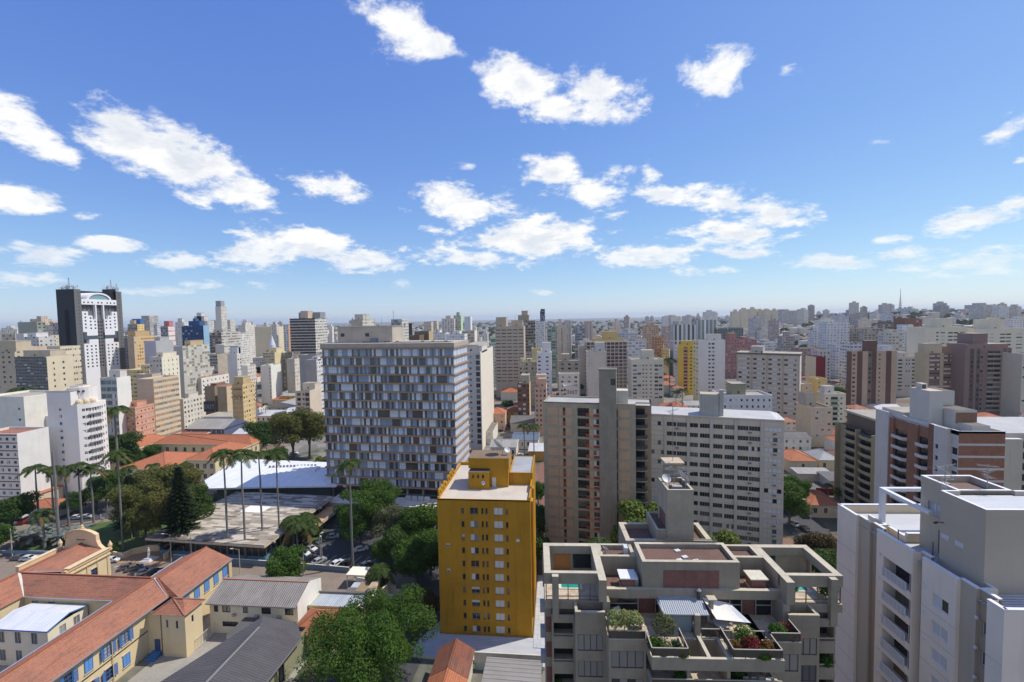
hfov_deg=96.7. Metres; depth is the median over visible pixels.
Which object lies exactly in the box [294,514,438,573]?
car park
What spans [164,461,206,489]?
tree
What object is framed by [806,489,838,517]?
house
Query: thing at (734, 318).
building
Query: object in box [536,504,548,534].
tree
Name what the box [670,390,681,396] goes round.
palm tree
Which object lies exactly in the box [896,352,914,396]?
apartment building
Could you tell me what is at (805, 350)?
apartment building
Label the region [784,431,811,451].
building
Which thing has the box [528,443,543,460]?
shed
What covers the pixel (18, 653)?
window
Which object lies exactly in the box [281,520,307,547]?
palm tree
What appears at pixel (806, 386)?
apartment building
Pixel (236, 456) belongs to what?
palm tree
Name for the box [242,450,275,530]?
palm tree
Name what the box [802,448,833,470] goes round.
house
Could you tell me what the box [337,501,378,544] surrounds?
tree
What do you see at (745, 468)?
window
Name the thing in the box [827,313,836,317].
building
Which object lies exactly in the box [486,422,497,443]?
building
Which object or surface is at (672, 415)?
antenna
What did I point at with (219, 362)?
apartment building
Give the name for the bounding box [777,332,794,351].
building
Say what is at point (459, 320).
apartment building
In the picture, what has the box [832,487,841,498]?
tree
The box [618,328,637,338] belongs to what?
building
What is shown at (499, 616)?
window
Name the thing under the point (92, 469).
palm tree
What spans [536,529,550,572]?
tree
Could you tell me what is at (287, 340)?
apartment building
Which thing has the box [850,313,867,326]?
building
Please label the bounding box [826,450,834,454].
house
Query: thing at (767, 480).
window
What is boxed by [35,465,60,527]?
palm tree
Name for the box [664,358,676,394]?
palm tree
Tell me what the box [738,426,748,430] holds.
window
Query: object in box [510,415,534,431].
shed
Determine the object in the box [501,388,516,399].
house
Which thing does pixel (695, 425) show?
window
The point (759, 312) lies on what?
building
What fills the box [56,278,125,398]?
skyscraper
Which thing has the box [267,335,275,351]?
church
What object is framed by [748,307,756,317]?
building
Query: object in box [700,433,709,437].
window
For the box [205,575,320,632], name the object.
school hall
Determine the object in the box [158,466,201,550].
conifer
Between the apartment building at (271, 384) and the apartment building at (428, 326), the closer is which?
the apartment building at (271, 384)
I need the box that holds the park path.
[0,483,327,559]
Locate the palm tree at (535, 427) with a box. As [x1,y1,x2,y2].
[526,424,541,454]
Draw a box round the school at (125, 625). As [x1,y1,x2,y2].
[0,524,232,681]
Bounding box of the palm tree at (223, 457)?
[205,448,238,553]
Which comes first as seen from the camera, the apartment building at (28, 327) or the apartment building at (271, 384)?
the apartment building at (271, 384)
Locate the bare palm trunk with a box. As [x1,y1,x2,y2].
[51,451,61,540]
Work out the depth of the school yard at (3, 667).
93.63 m
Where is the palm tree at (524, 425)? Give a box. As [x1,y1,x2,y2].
[516,423,529,454]
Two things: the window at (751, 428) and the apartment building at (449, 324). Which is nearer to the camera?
the window at (751, 428)
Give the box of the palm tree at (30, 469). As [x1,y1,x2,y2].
[14,463,48,526]
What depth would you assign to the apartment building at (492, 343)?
460.59 m
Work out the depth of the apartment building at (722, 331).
538.90 m
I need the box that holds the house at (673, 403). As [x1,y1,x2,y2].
[659,401,688,407]
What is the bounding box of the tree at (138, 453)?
[119,448,146,465]
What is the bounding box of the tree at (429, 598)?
[404,587,439,624]
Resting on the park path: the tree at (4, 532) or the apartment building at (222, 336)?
the tree at (4, 532)
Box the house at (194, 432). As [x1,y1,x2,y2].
[180,431,210,433]
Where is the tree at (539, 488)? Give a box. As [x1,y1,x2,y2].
[535,481,543,504]
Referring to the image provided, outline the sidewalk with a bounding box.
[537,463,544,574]
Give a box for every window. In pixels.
[0,631,4,641]
[0,649,5,660]
[15,632,20,642]
[16,650,21,660]
[31,633,37,643]
[59,623,65,633]
[60,668,78,681]
[73,614,79,624]
[78,292,123,379]
[83,654,94,675]
[90,677,99,681]
[91,566,97,574]
[101,640,116,661]
[102,662,117,681]
[107,302,117,364]
[119,627,133,647]
[122,650,131,669]
[194,586,200,597]
[204,578,209,593]
[213,571,218,585]
[222,565,227,577]
[222,606,230,611]
[223,621,237,626]
[243,607,247,612]
[262,608,270,613]
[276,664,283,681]
[285,609,292,614]
[470,508,477,513]
[470,521,477,526]
[471,534,478,540]
[471,547,478,553]
[471,560,478,566]
[471,574,479,579]
[472,587,479,592]
[472,600,479,605]
[472,613,479,618]
[473,626,480,631]
[494,508,502,514]
[494,521,502,527]
[494,534,502,541]
[495,548,503,554]
[495,561,503,567]
[495,574,503,580]
[495,587,503,593]
[496,600,504,607]
[496,613,504,620]
[496,626,504,633]
[573,554,590,567]
[578,408,588,415]
[578,418,588,425]
[578,429,588,436]
[578,439,588,446]
[578,449,588,456]
[578,459,588,466]
[578,470,588,477]
[578,480,589,487]
[578,490,589,497]
[578,634,602,650]
[578,661,602,676]
[579,500,589,507]
[579,510,589,517]
[579,521,589,527]
[579,531,589,537]
[593,409,598,413]
[594,502,599,506]
[611,651,643,667]
[612,679,643,681]
[617,361,626,386]
[651,421,663,425]
[651,430,663,434]
[651,440,663,444]
[651,449,663,453]
[651,459,662,463]
[651,468,662,472]
[667,422,675,425]
[667,431,675,435]
[667,441,675,445]
[667,450,675,454]
[677,422,686,426]
[677,432,686,436]
[677,442,686,445]
[677,451,686,455]
[690,423,697,427]
[690,433,697,436]
[690,442,697,446]
[690,452,697,456]
[690,462,697,466]
[690,472,697,475]
[690,481,697,485]
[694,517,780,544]
[700,423,709,427]
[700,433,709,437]
[700,443,709,447]
[700,453,709,457]
[700,463,709,467]
[700,472,708,476]
[700,482,708,486]
[700,492,708,496]
[700,501,708,506]
[700,511,708,515]
[713,424,722,428]
[713,434,722,438]
[713,444,722,448]
[713,454,722,458]
[713,464,721,468]
[713,474,721,478]
[713,483,721,487]
[713,493,721,497]
[713,503,721,507]
[713,513,721,517]
[724,455,733,459]
[724,465,733,469]
[724,474,733,479]
[724,484,733,489]
[724,494,733,498]
[724,504,733,508]
[724,514,733,518]
[725,425,733,429]
[725,435,733,439]
[725,445,733,449]
[737,456,747,460]
[737,466,747,470]
[737,476,747,480]
[737,486,747,490]
[737,495,747,500]
[737,505,747,510]
[737,515,747,520]
[738,376,795,414]
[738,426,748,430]
[738,436,747,440]
[738,446,747,450]
[748,497,759,501]
[748,507,758,511]
[749,426,759,430]
[749,436,759,440]
[749,446,759,451]
[749,457,759,461]
[749,467,759,471]
[749,477,759,481]
[749,487,759,491]
[764,437,781,442]
[764,447,781,452]
[764,458,781,462]
[764,468,781,473]
[764,478,781,483]
[764,488,780,493]
[764,498,780,503]
[764,508,780,513]
[765,427,781,431]
[783,654,797,670]
[801,638,816,654]
[801,665,815,681]
[931,648,946,669]
[931,674,938,681]
[932,621,947,642]
[933,593,948,614]
[982,652,984,666]
[983,622,985,636]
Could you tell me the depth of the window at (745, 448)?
133.99 m
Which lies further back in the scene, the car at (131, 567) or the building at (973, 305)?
the building at (973, 305)
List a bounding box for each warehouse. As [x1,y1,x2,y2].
[161,616,306,681]
[185,418,246,433]
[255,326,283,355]
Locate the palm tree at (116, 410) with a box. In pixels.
[106,405,135,463]
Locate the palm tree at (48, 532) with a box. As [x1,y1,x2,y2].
[35,529,55,541]
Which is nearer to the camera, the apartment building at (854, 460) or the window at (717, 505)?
the window at (717, 505)
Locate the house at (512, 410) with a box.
[506,405,517,421]
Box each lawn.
[9,545,53,553]
[26,516,166,551]
[304,532,331,546]
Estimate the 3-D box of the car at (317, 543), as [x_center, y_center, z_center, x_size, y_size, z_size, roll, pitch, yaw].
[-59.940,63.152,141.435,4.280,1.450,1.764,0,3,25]
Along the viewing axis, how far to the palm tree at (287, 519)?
139.75 m
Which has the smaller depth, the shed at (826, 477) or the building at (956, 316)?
the shed at (826, 477)
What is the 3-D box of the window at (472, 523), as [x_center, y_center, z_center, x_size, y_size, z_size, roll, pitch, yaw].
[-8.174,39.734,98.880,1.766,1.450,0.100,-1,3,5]
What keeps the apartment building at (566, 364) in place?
on the ground at (426, 665)
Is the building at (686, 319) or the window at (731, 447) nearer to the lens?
the window at (731, 447)
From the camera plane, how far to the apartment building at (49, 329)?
599.73 m
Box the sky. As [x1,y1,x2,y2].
[0,0,1023,329]
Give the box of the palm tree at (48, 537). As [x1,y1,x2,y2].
[41,532,56,545]
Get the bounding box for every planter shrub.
[554,677,561,681]
[647,634,662,648]
[664,638,681,647]
[673,670,685,678]
[678,646,689,659]
[730,639,742,648]
[731,672,747,679]
[733,623,758,645]
[740,635,761,650]
[758,646,771,661]
[760,639,775,648]
[767,622,788,632]
[768,620,807,640]
[816,587,839,596]
[819,653,835,667]
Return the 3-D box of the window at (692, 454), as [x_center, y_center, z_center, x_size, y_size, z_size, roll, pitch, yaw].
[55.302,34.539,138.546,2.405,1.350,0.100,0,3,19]
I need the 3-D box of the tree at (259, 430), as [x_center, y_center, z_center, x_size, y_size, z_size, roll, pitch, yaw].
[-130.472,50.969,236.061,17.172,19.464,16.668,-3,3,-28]
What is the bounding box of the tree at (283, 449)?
[265,446,288,459]
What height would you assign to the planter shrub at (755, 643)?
1.686 m
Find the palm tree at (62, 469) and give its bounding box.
[47,464,79,526]
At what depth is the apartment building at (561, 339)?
430.45 m
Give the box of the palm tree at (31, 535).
[16,530,46,546]
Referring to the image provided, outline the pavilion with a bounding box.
[145,491,336,559]
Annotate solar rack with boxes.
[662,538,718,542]
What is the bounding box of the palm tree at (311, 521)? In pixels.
[301,516,325,543]
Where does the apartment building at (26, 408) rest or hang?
on the ground at (426, 665)
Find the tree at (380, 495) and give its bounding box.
[338,478,402,538]
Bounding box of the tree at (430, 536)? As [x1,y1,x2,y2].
[409,527,438,575]
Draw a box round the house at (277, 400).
[272,396,288,404]
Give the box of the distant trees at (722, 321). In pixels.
[124,309,1023,372]
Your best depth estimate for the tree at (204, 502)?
152.28 m
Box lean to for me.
[226,617,296,638]
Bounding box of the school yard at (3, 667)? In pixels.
[0,665,8,671]
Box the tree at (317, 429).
[290,411,324,458]
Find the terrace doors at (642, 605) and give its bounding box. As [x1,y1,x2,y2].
[609,598,771,615]
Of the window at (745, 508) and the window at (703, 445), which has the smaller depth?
the window at (745, 508)
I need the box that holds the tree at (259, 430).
[241,420,277,445]
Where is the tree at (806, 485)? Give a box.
[784,474,812,495]
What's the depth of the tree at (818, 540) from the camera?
117.53 m
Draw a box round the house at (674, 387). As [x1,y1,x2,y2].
[669,385,684,396]
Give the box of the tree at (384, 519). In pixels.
[369,503,405,537]
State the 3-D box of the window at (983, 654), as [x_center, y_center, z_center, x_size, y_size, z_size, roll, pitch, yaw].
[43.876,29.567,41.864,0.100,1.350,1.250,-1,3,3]
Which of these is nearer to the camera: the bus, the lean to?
the lean to
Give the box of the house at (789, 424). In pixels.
[783,417,795,430]
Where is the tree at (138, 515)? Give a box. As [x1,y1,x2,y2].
[121,504,162,545]
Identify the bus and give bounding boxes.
[1,514,28,525]
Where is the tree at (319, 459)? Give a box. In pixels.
[314,456,326,461]
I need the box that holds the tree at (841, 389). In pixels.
[834,386,845,392]
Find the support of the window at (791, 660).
in the apartment building at (643, 571)
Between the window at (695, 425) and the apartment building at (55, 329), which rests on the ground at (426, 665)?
the apartment building at (55, 329)
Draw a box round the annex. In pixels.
[0,603,87,665]
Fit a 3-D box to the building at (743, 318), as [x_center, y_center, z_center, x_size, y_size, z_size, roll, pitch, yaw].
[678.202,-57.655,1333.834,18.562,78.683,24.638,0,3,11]
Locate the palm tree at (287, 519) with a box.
[278,514,304,546]
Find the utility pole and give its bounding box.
[10,529,13,555]
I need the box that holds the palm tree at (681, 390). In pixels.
[677,388,688,406]
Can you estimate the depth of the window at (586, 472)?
131.82 m
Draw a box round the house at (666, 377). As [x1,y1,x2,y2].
[664,375,673,380]
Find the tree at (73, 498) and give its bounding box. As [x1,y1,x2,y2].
[59,490,86,513]
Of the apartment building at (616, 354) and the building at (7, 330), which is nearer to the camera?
the apartment building at (616, 354)
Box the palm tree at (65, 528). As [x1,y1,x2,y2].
[50,527,68,534]
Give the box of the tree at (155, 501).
[140,487,195,528]
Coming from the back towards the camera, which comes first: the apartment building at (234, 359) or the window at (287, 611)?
the apartment building at (234, 359)
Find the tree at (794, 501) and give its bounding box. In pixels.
[783,480,813,524]
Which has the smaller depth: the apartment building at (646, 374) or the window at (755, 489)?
the window at (755, 489)
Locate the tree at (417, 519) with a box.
[398,501,437,537]
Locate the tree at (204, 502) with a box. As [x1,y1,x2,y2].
[166,483,216,518]
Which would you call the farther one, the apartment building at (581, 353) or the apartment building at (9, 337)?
the apartment building at (9, 337)
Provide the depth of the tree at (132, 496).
146.90 m
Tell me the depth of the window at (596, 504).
130.76 m
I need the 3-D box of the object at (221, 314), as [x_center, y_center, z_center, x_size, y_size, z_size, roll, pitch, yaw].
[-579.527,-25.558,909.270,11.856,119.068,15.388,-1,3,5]
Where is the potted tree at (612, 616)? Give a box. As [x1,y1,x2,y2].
[605,609,623,629]
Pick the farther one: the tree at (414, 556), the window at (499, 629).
the tree at (414, 556)
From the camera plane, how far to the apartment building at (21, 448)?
172.60 m
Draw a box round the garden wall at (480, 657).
[474,651,542,673]
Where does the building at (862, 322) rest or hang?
on the ground at (426, 665)
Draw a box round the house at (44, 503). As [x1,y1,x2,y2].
[28,498,77,517]
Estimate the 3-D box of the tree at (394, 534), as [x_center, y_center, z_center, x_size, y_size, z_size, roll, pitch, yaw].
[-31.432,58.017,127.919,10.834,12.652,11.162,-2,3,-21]
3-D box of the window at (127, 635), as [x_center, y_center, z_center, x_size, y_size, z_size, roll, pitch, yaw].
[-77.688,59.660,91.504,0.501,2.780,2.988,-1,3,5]
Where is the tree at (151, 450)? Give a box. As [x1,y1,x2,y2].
[142,444,160,457]
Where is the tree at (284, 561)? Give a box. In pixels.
[265,544,307,576]
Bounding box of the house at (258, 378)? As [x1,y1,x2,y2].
[256,374,260,381]
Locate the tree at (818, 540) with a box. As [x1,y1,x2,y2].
[793,531,836,555]
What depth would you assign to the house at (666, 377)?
455.38 m
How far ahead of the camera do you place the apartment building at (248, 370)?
377.77 m
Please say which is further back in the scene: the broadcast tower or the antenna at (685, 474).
the broadcast tower
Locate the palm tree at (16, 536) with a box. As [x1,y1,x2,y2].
[8,529,27,546]
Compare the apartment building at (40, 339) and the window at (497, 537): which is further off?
the apartment building at (40, 339)
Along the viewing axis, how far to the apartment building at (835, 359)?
481.67 m
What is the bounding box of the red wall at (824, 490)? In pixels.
[816,488,833,494]
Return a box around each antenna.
[662,462,676,469]
[664,405,683,460]
[677,466,692,488]
[929,463,959,482]
[977,464,999,488]
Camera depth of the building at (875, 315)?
1302.92 m
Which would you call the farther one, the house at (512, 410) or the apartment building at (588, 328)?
the apartment building at (588, 328)
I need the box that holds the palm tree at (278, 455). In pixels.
[263,451,289,525]
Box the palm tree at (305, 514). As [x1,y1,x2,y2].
[300,511,322,539]
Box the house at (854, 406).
[846,404,870,417]
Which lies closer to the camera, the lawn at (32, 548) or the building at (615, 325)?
the lawn at (32, 548)
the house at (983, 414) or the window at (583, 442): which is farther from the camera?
the house at (983, 414)
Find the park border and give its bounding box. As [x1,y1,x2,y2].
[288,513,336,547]
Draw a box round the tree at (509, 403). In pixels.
[501,400,513,406]
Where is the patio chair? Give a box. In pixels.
[707,614,712,624]
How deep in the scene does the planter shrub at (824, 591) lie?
49.26 m
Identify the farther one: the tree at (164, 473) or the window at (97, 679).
the tree at (164, 473)
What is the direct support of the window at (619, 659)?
in the apartment building at (643, 571)
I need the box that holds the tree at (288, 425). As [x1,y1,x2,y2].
[268,406,315,460]
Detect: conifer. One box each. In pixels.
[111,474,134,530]
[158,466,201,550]
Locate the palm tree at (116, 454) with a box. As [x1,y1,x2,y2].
[98,449,137,549]
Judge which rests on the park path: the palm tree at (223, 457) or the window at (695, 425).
the palm tree at (223, 457)
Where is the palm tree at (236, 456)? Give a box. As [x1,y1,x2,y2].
[221,448,258,558]
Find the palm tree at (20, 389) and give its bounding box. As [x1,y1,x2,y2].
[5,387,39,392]
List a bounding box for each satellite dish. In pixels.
[494,440,502,447]
[662,474,670,482]
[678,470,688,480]
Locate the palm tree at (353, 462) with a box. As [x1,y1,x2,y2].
[331,458,361,566]
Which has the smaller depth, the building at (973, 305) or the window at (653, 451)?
the window at (653, 451)
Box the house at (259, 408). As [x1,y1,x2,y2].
[255,403,265,414]
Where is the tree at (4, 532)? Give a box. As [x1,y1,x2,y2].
[0,523,16,544]
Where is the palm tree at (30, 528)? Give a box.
[13,526,39,541]
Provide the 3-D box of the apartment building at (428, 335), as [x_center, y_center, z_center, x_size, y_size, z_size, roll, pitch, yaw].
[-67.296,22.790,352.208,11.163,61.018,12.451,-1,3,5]
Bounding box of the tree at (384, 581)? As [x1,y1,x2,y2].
[364,573,388,585]
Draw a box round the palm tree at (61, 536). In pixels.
[50,531,68,546]
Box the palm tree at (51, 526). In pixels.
[32,523,55,539]
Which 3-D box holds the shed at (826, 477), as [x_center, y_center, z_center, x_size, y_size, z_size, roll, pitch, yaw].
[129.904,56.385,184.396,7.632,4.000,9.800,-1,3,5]
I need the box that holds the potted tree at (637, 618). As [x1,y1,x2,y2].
[626,610,644,629]
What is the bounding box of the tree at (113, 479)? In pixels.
[95,469,127,503]
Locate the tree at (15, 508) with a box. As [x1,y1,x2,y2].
[0,490,43,526]
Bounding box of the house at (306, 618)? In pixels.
[298,608,339,652]
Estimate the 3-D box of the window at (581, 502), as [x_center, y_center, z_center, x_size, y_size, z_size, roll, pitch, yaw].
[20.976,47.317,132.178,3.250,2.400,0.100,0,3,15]
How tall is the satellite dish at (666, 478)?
1.417 m
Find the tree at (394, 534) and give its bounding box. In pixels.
[381,524,413,568]
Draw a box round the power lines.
[12,531,298,550]
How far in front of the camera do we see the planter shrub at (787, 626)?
46.33 m
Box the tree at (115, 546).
[105,542,120,551]
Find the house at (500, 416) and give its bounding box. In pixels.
[494,407,507,430]
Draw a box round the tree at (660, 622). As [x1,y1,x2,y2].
[651,611,676,642]
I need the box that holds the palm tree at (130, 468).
[117,465,138,474]
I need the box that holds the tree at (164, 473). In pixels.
[131,462,186,520]
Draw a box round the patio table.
[712,618,728,631]
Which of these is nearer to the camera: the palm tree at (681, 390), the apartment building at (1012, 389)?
the apartment building at (1012, 389)
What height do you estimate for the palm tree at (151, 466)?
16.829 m
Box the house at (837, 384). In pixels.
[827,381,844,387]
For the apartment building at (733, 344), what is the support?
on the ground at (426, 665)
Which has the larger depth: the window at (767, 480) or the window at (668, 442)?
the window at (668, 442)
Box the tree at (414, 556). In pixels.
[390,536,438,587]
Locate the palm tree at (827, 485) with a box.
[822,483,835,496]
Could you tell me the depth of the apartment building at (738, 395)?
204.64 m
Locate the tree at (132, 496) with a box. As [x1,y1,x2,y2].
[104,476,164,536]
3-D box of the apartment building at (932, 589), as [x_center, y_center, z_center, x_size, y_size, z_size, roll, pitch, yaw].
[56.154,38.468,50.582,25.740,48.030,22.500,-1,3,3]
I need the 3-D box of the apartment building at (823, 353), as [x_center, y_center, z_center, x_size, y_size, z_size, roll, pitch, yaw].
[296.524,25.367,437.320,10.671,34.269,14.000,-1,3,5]
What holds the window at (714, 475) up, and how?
in the apartment building at (733, 459)
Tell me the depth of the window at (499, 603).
99.25 m
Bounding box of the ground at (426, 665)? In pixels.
[0,313,1004,681]
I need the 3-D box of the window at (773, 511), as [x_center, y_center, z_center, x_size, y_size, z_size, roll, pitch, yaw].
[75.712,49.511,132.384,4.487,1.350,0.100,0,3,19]
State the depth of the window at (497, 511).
98.21 m
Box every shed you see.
[233,428,248,433]
[256,410,288,421]
[267,398,295,409]
[287,407,295,413]
[482,657,541,681]
[490,439,518,457]
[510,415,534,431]
[512,432,539,448]
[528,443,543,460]
[680,400,698,407]
[790,467,828,481]
[816,471,833,487]
[865,404,899,408]
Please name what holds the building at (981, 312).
on the ground at (426, 665)
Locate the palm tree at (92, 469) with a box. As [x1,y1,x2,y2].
[73,464,107,522]
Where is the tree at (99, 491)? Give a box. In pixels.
[81,475,114,510]
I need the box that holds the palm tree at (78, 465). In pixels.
[59,461,93,525]
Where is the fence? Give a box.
[173,554,348,572]
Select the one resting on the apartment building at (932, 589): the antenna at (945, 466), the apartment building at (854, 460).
the antenna at (945, 466)
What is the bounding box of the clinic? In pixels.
[308,578,393,628]
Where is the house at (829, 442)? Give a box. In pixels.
[823,435,834,449]
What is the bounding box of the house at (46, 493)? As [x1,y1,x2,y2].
[28,485,64,500]
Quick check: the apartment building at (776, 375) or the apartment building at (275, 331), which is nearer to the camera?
the apartment building at (776, 375)
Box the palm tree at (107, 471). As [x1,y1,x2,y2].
[96,469,115,509]
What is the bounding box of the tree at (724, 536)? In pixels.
[705,528,741,543]
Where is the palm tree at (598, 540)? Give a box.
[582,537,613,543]
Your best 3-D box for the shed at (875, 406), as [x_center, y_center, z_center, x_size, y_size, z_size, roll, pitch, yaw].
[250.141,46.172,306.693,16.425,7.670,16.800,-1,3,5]
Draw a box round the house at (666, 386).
[664,381,674,392]
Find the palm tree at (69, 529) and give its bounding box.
[61,526,75,532]
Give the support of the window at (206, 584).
in the school at (125, 625)
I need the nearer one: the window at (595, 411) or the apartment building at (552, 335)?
the window at (595, 411)
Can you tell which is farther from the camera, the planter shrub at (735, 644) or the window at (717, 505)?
the window at (717, 505)
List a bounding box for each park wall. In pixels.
[0,550,112,555]
[113,545,170,559]
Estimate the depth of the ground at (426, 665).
249.79 m
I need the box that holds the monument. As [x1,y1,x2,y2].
[139,547,158,562]
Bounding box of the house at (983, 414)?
[977,412,997,416]
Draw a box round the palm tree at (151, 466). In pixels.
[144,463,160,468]
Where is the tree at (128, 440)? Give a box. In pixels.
[108,430,145,468]
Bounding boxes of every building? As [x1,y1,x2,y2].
[0,340,31,393]
[0,390,51,427]
[0,427,50,499]
[1,326,17,333]
[2,329,17,340]
[15,349,73,389]
[16,333,27,339]
[18,321,44,333]
[24,332,55,345]
[30,316,51,324]
[31,346,46,349]
[45,322,57,334]
[45,416,52,483]
[46,384,109,496]
[47,345,82,384]
[48,335,58,345]
[52,323,58,334]
[100,369,131,439]
[110,434,266,481]
[124,338,128,369]
[126,400,155,434]
[127,330,156,368]
[127,364,149,400]
[128,319,143,330]
[136,373,160,398]
[137,375,181,435]
[141,316,157,335]
[144,336,173,363]
[149,351,180,398]
[154,323,161,336]
[160,321,175,345]
[174,340,209,397]
[175,318,187,345]
[180,391,202,430]
[182,318,209,353]
[194,313,213,332]
[197,373,228,414]
[203,381,228,414]
[203,412,232,417]
[205,459,342,504]
[209,329,241,358]
[209,353,228,373]
[210,366,213,374]
[211,320,235,331]
[215,344,233,353]
[217,384,232,411]
[227,346,241,383]
[232,376,255,422]
[238,322,255,362]
[240,332,249,364]
[241,364,257,402]
[260,363,281,404]
[263,347,285,391]
[271,322,279,346]
[281,351,299,391]
[281,393,294,398]
[283,324,290,351]
[286,358,300,392]
[295,382,321,414]
[299,354,323,388]
[306,356,324,415]
[320,310,470,510]
[329,324,333,342]
[349,314,374,325]
[391,319,408,340]
[409,323,414,334]
[409,335,423,339]
[414,331,432,339]
[424,322,432,330]
[431,321,438,331]
[433,329,448,339]
[437,450,536,637]
[442,316,455,333]
[446,330,467,339]
[454,312,462,332]
[462,330,476,343]
[464,316,471,329]
[467,341,493,450]
[482,330,488,345]
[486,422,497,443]
[489,338,495,386]
[517,374,530,414]
[519,358,536,404]
[532,347,541,359]
[535,373,546,435]
[536,321,544,346]
[537,342,551,396]
[540,457,842,681]
[543,367,651,542]
[547,328,556,382]
[557,325,566,390]
[559,353,579,395]
[559,372,578,395]
[563,384,577,395]
[564,320,571,358]
[575,325,584,358]
[578,345,585,393]
[580,338,588,344]
[584,321,591,340]
[585,341,626,389]
[586,342,605,396]
[592,325,594,337]
[592,331,623,340]
[612,319,619,331]
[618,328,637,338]
[624,315,629,327]
[624,338,645,382]
[628,349,663,405]
[642,322,658,348]
[651,389,785,544]
[652,336,662,357]
[661,348,668,374]
[662,315,680,325]
[662,316,668,325]
[662,326,669,348]
[670,321,695,375]
[675,340,692,394]
[682,315,694,324]
[691,317,715,339]
[693,334,724,400]
[703,310,715,319]
[712,381,771,411]
[713,311,717,326]
[715,327,742,338]
[721,333,756,376]
[730,309,739,327]
[736,345,801,419]
[739,308,747,328]
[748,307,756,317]
[748,316,764,338]
[756,327,767,340]
[757,309,761,317]
[757,339,774,350]
[762,309,770,329]
[768,319,778,341]
[771,308,777,319]
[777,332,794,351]
[778,309,796,324]
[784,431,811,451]
[792,347,824,375]
[793,309,800,325]
[796,391,832,446]
[797,308,808,325]
[801,381,811,391]
[805,355,825,381]
[807,326,818,346]
[808,305,814,321]
[808,377,827,401]
[811,349,830,380]
[815,318,834,325]
[817,385,845,428]
[823,309,828,317]
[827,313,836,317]
[828,344,839,377]
[832,314,848,321]
[834,409,875,503]
[834,475,1023,681]
[839,342,861,386]
[849,301,858,317]
[849,326,863,341]
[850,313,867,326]
[855,326,888,344]
[858,318,870,327]
[860,306,866,313]
[869,311,879,318]
[872,320,893,329]
[874,383,1005,503]
[877,345,892,349]
[878,303,889,312]
[878,330,902,351]
[880,312,893,321]
[888,304,894,312]
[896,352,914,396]
[897,324,913,351]
[901,307,908,314]
[905,331,906,351]
[906,318,967,355]
[916,318,921,326]
[933,301,946,311]
[934,305,948,317]
[950,314,964,318]
[964,303,992,309]
[967,319,1023,351]
[969,306,990,319]
[977,417,1023,489]
[986,314,999,318]
[991,305,1009,318]
[1000,352,1023,416]
[1005,317,1023,327]
[1009,304,1020,318]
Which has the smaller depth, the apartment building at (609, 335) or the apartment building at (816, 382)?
the apartment building at (816, 382)
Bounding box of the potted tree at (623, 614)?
[616,609,633,629]
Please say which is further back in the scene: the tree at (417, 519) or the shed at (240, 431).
the shed at (240, 431)
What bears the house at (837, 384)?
on the ground at (426, 665)
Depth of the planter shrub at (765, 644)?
43.94 m
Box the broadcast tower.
[898,289,902,311]
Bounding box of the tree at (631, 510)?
[609,499,657,543]
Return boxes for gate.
[196,623,214,649]
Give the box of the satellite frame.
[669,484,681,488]
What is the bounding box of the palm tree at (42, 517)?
[25,508,55,548]
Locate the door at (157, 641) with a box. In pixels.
[154,639,160,650]
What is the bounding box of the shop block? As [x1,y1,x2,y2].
[413,575,544,669]
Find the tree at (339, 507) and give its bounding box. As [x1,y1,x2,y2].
[333,504,352,525]
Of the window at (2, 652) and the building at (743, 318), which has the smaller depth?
the window at (2, 652)
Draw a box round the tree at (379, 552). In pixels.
[369,539,391,562]
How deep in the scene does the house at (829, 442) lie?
228.73 m
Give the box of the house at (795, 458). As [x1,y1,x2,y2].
[784,449,817,472]
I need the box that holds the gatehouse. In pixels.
[346,566,401,595]
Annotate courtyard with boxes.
[127,614,309,681]
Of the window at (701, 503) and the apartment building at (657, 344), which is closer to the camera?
the window at (701, 503)
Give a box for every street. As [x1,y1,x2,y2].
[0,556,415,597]
[24,494,214,525]
[328,573,439,681]
[469,451,528,459]
[783,511,836,539]
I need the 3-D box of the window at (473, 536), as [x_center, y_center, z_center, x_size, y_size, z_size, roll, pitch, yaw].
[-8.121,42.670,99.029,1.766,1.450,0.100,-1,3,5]
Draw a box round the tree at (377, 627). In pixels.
[293,582,438,681]
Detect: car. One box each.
[9,553,25,560]
[18,554,37,561]
[70,514,79,519]
[78,513,91,518]
[110,556,121,562]
[117,562,136,570]
[124,563,143,572]
[134,567,152,575]
[146,567,163,576]
[302,554,318,562]
[305,544,317,552]
[310,556,326,563]
[312,540,325,547]
[325,533,338,538]
[329,558,342,565]
[338,559,351,565]
[353,545,368,552]
[358,560,373,566]
[787,520,799,526]
[799,525,811,531]
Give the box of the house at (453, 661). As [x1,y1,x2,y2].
[427,638,474,681]
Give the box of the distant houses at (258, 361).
[124,308,1023,378]
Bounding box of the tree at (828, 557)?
[812,546,836,572]
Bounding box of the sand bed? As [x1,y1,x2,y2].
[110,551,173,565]
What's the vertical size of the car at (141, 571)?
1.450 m
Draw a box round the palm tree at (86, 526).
[70,524,96,531]
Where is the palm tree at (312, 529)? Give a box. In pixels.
[298,524,320,546]
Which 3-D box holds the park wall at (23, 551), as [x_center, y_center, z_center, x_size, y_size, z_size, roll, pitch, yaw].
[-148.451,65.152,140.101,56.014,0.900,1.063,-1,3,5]
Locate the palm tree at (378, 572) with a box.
[366,562,396,587]

